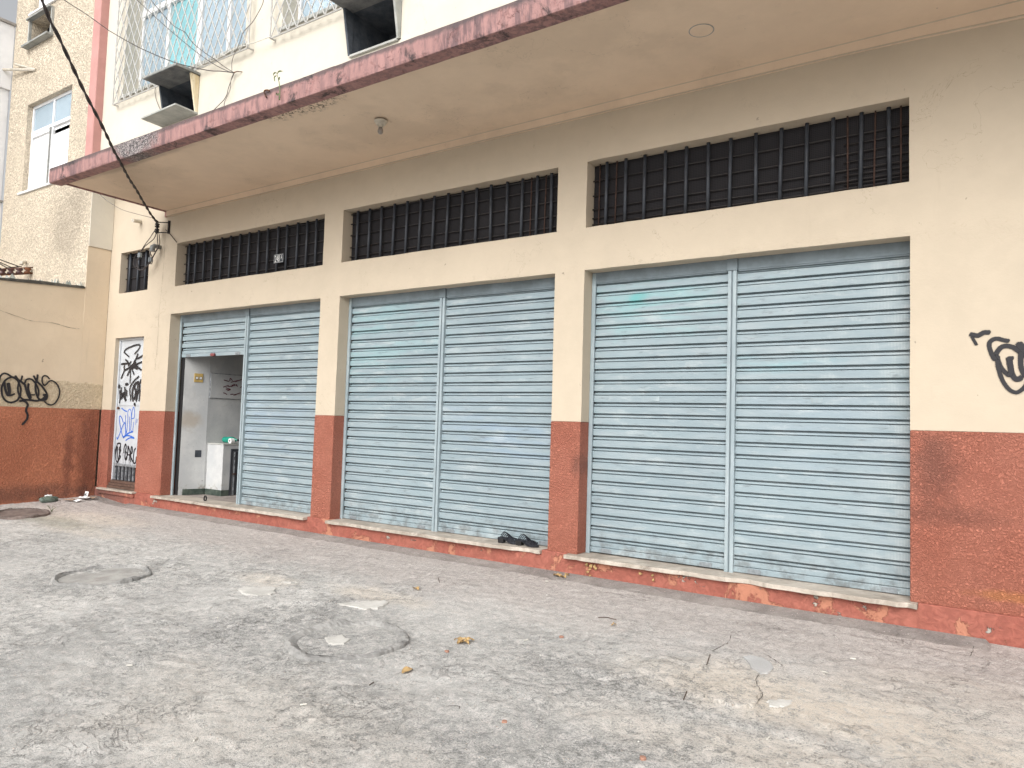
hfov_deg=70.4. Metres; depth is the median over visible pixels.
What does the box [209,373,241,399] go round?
notice board
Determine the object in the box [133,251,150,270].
service wire
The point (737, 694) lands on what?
pavement slab
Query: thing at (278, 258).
number plate
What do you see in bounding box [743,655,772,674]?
pavement patch
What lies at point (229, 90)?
drop wire
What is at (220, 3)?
window
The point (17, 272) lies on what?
rusty insulator rack
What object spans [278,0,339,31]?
window
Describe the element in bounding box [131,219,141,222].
pipe stub
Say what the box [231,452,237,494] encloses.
cupboard door
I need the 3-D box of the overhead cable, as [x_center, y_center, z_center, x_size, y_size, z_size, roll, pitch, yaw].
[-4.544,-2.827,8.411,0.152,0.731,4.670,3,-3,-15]
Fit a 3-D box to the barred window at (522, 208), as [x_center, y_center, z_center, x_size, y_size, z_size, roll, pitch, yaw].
[-0.711,-1.741,7.853,2.968,0.660,0.070,0,-4,34]
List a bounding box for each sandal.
[498,531,516,543]
[516,534,538,546]
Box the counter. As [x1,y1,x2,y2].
[205,443,238,495]
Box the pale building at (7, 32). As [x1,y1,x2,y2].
[0,17,15,223]
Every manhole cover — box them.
[0,508,49,519]
[51,564,151,587]
[284,619,409,661]
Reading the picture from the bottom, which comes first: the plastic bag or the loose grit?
the loose grit
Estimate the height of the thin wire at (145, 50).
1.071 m
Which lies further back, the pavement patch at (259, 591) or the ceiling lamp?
the ceiling lamp
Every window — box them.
[17,89,71,194]
[28,0,56,16]
[120,0,246,99]
[126,250,149,292]
[183,219,324,284]
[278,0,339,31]
[350,173,557,260]
[592,105,908,226]
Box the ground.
[0,495,1023,767]
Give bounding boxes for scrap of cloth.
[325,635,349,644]
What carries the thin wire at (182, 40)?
attached to the wall hook
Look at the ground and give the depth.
4.20 m
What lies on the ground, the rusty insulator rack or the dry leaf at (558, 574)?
the dry leaf at (558, 574)
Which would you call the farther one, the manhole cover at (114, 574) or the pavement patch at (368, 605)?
the manhole cover at (114, 574)
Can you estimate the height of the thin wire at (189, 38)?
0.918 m
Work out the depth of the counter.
10.60 m
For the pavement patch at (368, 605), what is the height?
0.039 m
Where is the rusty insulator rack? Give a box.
[0,267,32,275]
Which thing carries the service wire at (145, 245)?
attached to the insulator bracket
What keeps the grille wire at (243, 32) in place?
attached to the shop building at (721, 298)
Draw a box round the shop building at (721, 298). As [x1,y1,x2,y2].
[49,0,1023,648]
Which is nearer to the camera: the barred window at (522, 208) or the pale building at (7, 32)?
the barred window at (522, 208)
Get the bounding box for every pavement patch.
[238,586,275,595]
[338,600,387,609]
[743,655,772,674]
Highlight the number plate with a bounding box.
[274,253,283,263]
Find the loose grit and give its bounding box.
[4,519,1017,766]
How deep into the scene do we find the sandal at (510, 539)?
7.05 m
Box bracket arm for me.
[2,63,36,70]
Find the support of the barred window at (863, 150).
in the shop building at (721, 298)
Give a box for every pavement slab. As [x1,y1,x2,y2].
[705,680,759,707]
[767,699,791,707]
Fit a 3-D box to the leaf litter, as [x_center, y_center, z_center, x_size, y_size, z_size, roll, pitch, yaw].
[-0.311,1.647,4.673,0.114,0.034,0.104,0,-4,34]
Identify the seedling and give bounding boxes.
[273,70,281,99]
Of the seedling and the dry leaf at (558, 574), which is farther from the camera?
the seedling
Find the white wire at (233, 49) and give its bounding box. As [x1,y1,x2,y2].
[196,37,269,67]
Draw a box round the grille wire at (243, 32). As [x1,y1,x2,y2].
[231,0,263,68]
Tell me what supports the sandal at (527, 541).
on the shop building at (721, 298)
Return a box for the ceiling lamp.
[374,118,387,134]
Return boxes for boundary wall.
[0,246,110,504]
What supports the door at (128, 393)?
in the shop building at (721, 298)
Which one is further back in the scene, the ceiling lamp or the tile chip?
the ceiling lamp
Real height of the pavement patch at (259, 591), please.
0.039 m
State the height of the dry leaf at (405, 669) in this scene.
0.023 m
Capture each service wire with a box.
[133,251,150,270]
[137,220,155,268]
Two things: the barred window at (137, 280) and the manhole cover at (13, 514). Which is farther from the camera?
the barred window at (137, 280)
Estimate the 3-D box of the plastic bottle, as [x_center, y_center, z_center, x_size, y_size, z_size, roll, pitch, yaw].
[-4.176,0.831,10.797,0.302,0.094,0.094,0,-4,26]
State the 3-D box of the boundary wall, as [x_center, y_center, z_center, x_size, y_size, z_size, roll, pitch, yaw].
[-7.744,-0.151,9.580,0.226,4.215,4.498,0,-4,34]
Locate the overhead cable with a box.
[41,0,158,222]
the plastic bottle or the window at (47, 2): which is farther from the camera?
the window at (47, 2)
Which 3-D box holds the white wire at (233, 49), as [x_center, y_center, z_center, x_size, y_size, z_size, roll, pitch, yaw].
[-3.635,-4.305,9.408,1.551,0.056,0.012,0,-4,34]
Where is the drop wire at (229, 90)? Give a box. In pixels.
[224,75,232,105]
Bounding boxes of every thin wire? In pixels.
[64,0,233,72]
[137,0,229,71]
[151,0,232,71]
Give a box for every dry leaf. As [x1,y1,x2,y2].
[402,666,412,672]
[553,573,569,577]
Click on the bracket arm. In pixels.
(26, 68)
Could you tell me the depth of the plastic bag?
10.50 m
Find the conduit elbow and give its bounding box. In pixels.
[149,244,161,251]
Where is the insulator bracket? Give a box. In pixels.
[154,220,170,233]
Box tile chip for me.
[640,755,645,760]
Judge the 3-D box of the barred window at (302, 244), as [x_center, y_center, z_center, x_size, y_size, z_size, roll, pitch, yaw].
[-3.481,-1.719,9.713,3.147,0.660,0.070,0,-4,34]
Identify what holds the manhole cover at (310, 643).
on the ground
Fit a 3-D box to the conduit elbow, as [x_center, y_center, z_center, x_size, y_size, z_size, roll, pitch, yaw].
[-5.224,-1.992,10.652,0.082,0.117,0.183,0,-4,34]
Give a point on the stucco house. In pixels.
(49, 232)
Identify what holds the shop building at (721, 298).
on the ground
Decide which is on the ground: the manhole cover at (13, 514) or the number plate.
the manhole cover at (13, 514)
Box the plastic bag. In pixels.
[39,494,57,502]
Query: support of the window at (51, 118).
in the stucco house
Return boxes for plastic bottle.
[222,437,238,442]
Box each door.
[107,337,143,490]
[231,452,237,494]
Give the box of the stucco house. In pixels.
[0,0,114,486]
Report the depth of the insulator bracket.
10.61 m
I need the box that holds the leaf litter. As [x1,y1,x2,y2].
[454,637,473,644]

